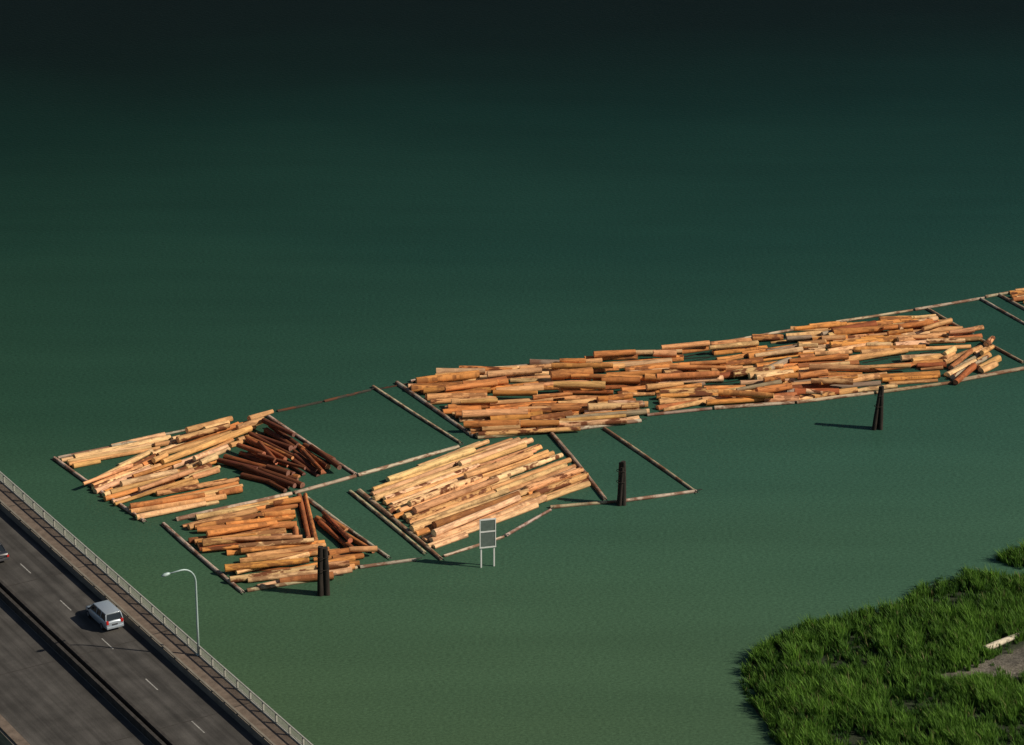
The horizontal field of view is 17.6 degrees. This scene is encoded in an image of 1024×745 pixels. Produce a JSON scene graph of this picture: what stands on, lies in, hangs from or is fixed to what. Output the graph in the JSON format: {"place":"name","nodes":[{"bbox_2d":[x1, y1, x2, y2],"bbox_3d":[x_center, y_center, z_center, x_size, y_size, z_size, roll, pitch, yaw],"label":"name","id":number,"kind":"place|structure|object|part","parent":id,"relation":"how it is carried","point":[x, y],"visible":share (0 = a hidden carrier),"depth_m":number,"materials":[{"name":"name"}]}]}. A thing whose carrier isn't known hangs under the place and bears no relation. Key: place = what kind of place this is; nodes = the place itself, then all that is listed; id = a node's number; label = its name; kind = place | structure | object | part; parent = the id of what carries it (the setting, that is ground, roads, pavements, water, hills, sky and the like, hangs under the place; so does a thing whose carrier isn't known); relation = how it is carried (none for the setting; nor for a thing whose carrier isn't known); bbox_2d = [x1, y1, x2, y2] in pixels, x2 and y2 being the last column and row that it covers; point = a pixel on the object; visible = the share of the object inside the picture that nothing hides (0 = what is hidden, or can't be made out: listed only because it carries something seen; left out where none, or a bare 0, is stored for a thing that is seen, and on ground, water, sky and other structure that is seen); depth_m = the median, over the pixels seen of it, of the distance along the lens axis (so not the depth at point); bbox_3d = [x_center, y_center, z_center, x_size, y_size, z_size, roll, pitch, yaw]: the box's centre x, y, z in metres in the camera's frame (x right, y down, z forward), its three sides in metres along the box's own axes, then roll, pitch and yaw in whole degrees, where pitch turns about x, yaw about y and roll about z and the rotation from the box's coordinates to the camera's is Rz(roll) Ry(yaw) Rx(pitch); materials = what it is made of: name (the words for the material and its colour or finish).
{"place":"outdoors","nodes":[
{"label":"outdoors","id":0,"kind":"place"},
{"bbox_2d":[0,0,1023,744],"bbox_3d":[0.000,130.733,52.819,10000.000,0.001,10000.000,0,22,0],"label":"water","id":1,"kind":"structure","parent":0,"point":[236,210],"depth_m":401.00,"materials":[{"name":"green liquid"}]},
{"bbox_2d":[57,446,109,458],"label":"boom stick","id":2,"kind":"object","parent":1,"relation":"in","point":[64,456],"visible":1,"depth_m":354.36,"materials":[{"name":"brown wood"}]},
{"bbox_2d":[52,456,146,521],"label":"boom stick","id":3,"kind":"object","parent":1,"relation":"on","point":[77,475],"visible":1,"depth_m":348.20,"materials":[{"name":"brown wood"}]},
{"bbox_2d":[111,429,184,446],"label":"boom stick","id":4,"kind":"object","parent":1,"relation":"in","point":[167,433],"visible":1,"depth_m":357.56,"materials":[{"name":"brown wood"}]},
{"bbox_2d":[0,471,312,744],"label":"road bridge","id":5,"kind":"structure","parent":1,"relation":"on","point":[72,672],"depth_m":286.29,"materials":[{"name":"concrete"}]},
{"bbox_2d":[0,543,9,560],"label":"sedan car","id":6,"kind":"object","parent":5,"relation":"on","point":[4,555],"visible":1,"depth_m":305.87,"materials":[{"name":"paint"}]},
{"bbox_2d":[86,600,123,629],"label":"minivan","id":7,"kind":"object","parent":5,"relation":"on","point":[106,614],"visible":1,"depth_m":293.07,"materials":[{"name":"paint"}]},
{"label":"windows","id":8,"kind":"part","parent":7,"relation":"part of","materials":[{"name":"black glass"}]},
{"bbox_2d":[161,569,199,655],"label":"street lamp","id":9,"kind":"object","parent":5,"relation":"on","point":[196,600],"visible":1,"depth_m":286.27,"materials":[{"name":"metal"}]},
{"bbox_2d":[61,409,273,519],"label":"log raft","id":10,"kind":"object","parent":1,"relation":"on","point":[139,475],"visible":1,"depth_m":349.87,"materials":[{"name":"brown wood"}]},
{"bbox_2d":[161,522,245,593],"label":"boom stick","id":11,"kind":"object","parent":1,"relation":"on","point":[182,541],"visible":1,"depth_m":330.25,"materials":[{"name":"brown wood"}]},
{"bbox_2d":[175,491,293,521],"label":"boom stick","id":12,"kind":"object","parent":1,"relation":"in","point":[185,517],"visible":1,"depth_m":341.60,"materials":[{"name":"brown wood"}]},
{"bbox_2d":[182,493,376,585],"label":"log raft","id":13,"kind":"object","parent":1,"relation":"on","point":[262,540],"visible":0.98,"depth_m":332.37,"materials":[{"name":"brown wood"}]},
{"bbox_2d":[217,418,341,492],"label":"log raft","id":14,"kind":"object","parent":1,"relation":"on","point":[260,466],"visible":1,"depth_m":351.89,"materials":[{"name":"brown wood"}]},
{"bbox_2d":[246,581,313,591],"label":"boom stick","id":15,"kind":"object","parent":1,"relation":"on","point":[264,587],"visible":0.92,"depth_m":324.08,"materials":[{"name":"brown wood"}]},
{"bbox_2d":[277,400,323,411],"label":"boom stick","id":16,"kind":"object","parent":1,"relation":"in","point":[298,406],"visible":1,"depth_m":366.76,"materials":[{"name":"brown wood"}]},
{"bbox_2d":[265,415,358,475],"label":"boom stick","id":17,"kind":"object","parent":1,"relation":"in","point":[301,438],"visible":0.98,"depth_m":358.23,"materials":[{"name":"brown wood"}]},
{"bbox_2d":[316,545,329,595],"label":"mooring piling","id":18,"kind":"object","parent":1,"relation":"in","point":[323,581],"visible":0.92,"depth_m":321.55,"materials":[{"name":"black wood"}]},
{"bbox_2d":[293,474,356,493],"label":"boom stick","id":19,"kind":"object","parent":1,"relation":"in","point":[325,484],"visible":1,"depth_m":346.87,"materials":[{"name":"brown wood"}]},
{"bbox_2d":[324,388,373,401],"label":"boom stick","id":20,"kind":"object","parent":1,"relation":"in","point":[344,396],"visible":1,"depth_m":369.68,"materials":[{"name":"brown wood"}]},
{"bbox_2d":[307,496,391,558],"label":"boom stick","id":21,"kind":"object","parent":1,"relation":"on","point":[350,530],"visible":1,"depth_m":336.19,"materials":[{"name":"brown wood"}]},
{"bbox_2d":[348,490,427,553],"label":"boom stick","id":22,"kind":"object","parent":1,"relation":"in","point":[387,521],"visible":1,"depth_m":338.14,"materials":[{"name":"brown wood"}]},
{"bbox_2d":[359,557,421,568],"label":"boom stick","id":23,"kind":"object","parent":1,"relation":"in","point":[386,563],"visible":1,"depth_m":328.98,"materials":[{"name":"brown wood"}]},
{"bbox_2d":[374,382,411,390],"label":"boom stick","id":24,"kind":"object","parent":1,"relation":"in","point":[391,386],"visible":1,"depth_m":372.19,"materials":[{"name":"brown wood"}]},
{"bbox_2d":[356,489,444,560],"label":"boom stick","id":25,"kind":"object","parent":1,"relation":"on","point":[368,498],"visible":1,"depth_m":337.87,"materials":[{"name":"brown wood"}]},
{"bbox_2d":[357,444,462,476],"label":"boom stick","id":26,"kind":"object","parent":1,"relation":"on","point":[363,473],"visible":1,"depth_m":352.56,"materials":[{"name":"brown wood"}]},
{"bbox_2d":[371,385,463,443],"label":"boom stick","id":27,"kind":"object","parent":1,"relation":"in","point":[380,391],"visible":1,"depth_m":364.49,"materials":[{"name":"brown wood"}]},
{"bbox_2d":[395,381,475,436],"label":"boom stick","id":28,"kind":"object","parent":1,"relation":"on","point":[429,405],"visible":1,"depth_m":366.05,"materials":[{"name":"brown wood"}]},
{"bbox_2d":[443,534,508,556],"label":"boom stick","id":29,"kind":"object","parent":1,"relation":"on","point":[466,548],"visible":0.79,"depth_m":332.15,"materials":[{"name":"brown wood"}]},
{"bbox_2d":[370,437,590,548],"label":"log raft","id":30,"kind":"object","parent":1,"relation":"on","point":[447,498],"visible":1,"depth_m":345.41,"materials":[{"name":"brown wood"}]},
{"bbox_2d":[479,518,495,567],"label":"navigation sign","id":31,"kind":"object","parent":1,"relation":"in","point":[487,531],"visible":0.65,"depth_m":327.21,"materials":[{"name":"white paint"}]},
{"bbox_2d":[477,432,553,438],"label":"boom stick","id":32,"kind":"object","parent":1,"relation":"on","point":[489,437],"visible":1,"depth_m":358.80,"materials":[{"name":"brown wood"}]},
{"bbox_2d":[504,507,553,536],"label":"boom stick","id":33,"kind":"object","parent":1,"relation":"on","point":[529,522],"visible":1,"depth_m":338.05,"materials":[{"name":"brown wood"}]},
{"bbox_2d":[550,432,606,499],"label":"boom stick","id":34,"kind":"object","parent":1,"relation":"on","point":[563,447],"visible":1,"depth_m":352.59,"materials":[{"name":"brown wood"}]},
{"bbox_2d":[550,500,616,508],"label":"boom stick","id":35,"kind":"object","parent":1,"relation":"on","point":[582,504],"visible":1,"depth_m":342.20,"materials":[{"name":"brown wood"}]},
{"bbox_2d":[557,418,646,432],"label":"boom stick","id":36,"kind":"object","parent":1,"relation":"on","point":[631,421],"visible":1,"depth_m":361.54,"materials":[{"name":"brown wood"}]},
{"bbox_2d":[616,460,625,505],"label":"mooring piling","id":37,"kind":"object","parent":1,"relation":"in","point":[621,492],"visible":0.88,"depth_m":341.40,"materials":[{"name":"black wood"}]},
{"bbox_2d":[602,427,698,492],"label":"boom stick","id":38,"kind":"object","parent":1,"relation":"in","point":[642,454],"visible":1,"depth_m":353.37,"materials":[{"name":"brown wood"}]},
{"bbox_2d":[626,489,701,501],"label":"boom stick","id":39,"kind":"object","parent":1,"relation":"in","point":[658,496],"visible":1,"depth_m":344.17,"materials":[{"name":"brown wood"}]},
{"bbox_2d":[647,407,713,416],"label":"boom stick","id":40,"kind":"object","parent":1,"relation":"on","point":[679,411],"visible":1,"depth_m":365.21,"materials":[{"name":"brown wood"}]},
{"bbox_2d":[408,314,1001,437],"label":"log raft","id":41,"kind":"object","parent":1,"relation":"on","point":[814,367],"visible":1,"depth_m":373.56,"materials":[{"name":"brown wood"}]},
{"bbox_2d":[714,400,799,409],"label":"boom stick","id":42,"kind":"object","parent":1,"relation":"on","point":[719,407],"visible":1,"depth_m":366.84,"materials":[{"name":"brown wood"}]},
{"bbox_2d":[735,329,792,338],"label":"boom stick","id":43,"kind":"object","parent":1,"relation":"on","point":[782,331],"visible":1,"depth_m":387.55,"materials":[{"name":"brown wood"}]},
{"bbox_2d":[796,391,875,403],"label":"boom stick","id":44,"kind":"object","parent":1,"relation":"on","point":[835,397],"visible":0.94,"depth_m":369.01,"materials":[{"name":"brown wood"}]},
{"bbox_2d":[836,308,914,321],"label":"boom stick","id":45,"kind":"object","parent":1,"relation":"on","point":[873,316],"visible":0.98,"depth_m":392.51,"materials":[{"name":"brown wood"}]},
{"bbox_2d":[872,386,883,429],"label":"mooring piling","id":46,"kind":"object","parent":1,"relation":"in","point":[878,419],"visible":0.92,"depth_m":360.00,"materials":[{"name":"black wood"}]},
{"bbox_2d":[875,381,952,393],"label":"boom stick","id":47,"kind":"object","parent":1,"relation":"on","point":[916,387],"visible":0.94,"depth_m":371.81,"materials":[{"name":"brown wood"}]},
{"bbox_2d":[914,296,986,310],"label":"boom stick","id":48,"kind":"object","parent":1,"relation":"in","point":[944,304],"visible":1,"depth_m":396.23,"materials":[{"name":"brown wood"}]},
{"bbox_2d":[926,307,1023,362],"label":"boom stick","id":49,"kind":"object","parent":1,"relation":"on","point":[981,339],"visible":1,"depth_m":384.84,"materials":[{"name":"brown wood"}]},
{"bbox_2d":[961,366,1023,381],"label":"boom stick","id":50,"kind":"object","parent":1,"relation":"on","point":[989,374],"visible":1,"depth_m":375.45,"materials":[{"name":"brown wood"}]},
{"bbox_2d":[985,290,1013,297],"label":"boom stick","id":51,"kind":"object","parent":1,"relation":"on","point":[996,294],"visible":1,"depth_m":399.07,"materials":[{"name":"brown wood"}]},
{"bbox_2d":[980,297,1023,324],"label":"boom stick","id":52,"kind":"object","parent":1,"relation":"in","point":[1000,310],"visible":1,"depth_m":394.30,"materials":[{"name":"brown wood"}]},
{"bbox_2d":[998,293,1023,309],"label":"boom stick","id":53,"kind":"object","parent":1,"relation":"in","point":[1010,301],"visible":1,"depth_m":397.01,"materials":[{"name":"brown wood"}]},
{"bbox_2d":[1009,288,1023,303],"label":"log raft","id":54,"kind":"object","parent":1,"relation":"on","point":[1016,295],"visible":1,"depth_m":398.67,"materials":[{"name":"brown wood"}]},
{"bbox_2d":[746,557,1023,744],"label":"riverbank","id":55,"kind":"structure","parent":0,"point":[1013,663],"depth_m":307.24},
{"bbox_2d":[739,539,1023,744],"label":"marsh grass","id":56,"kind":"structure","parent":55,"relation":"on","point":[842,699],"depth_m":305.16,"materials":[{"name":"green plant"}]},
{"bbox_2d":[983,632,1018,649],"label":"driftwood log","id":57,"kind":"object","parent":55,"relation":"on","point":[1004,640],"visible":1,"depth_m":311.14,"materials":[{"name":"brown wood"}]}
]}

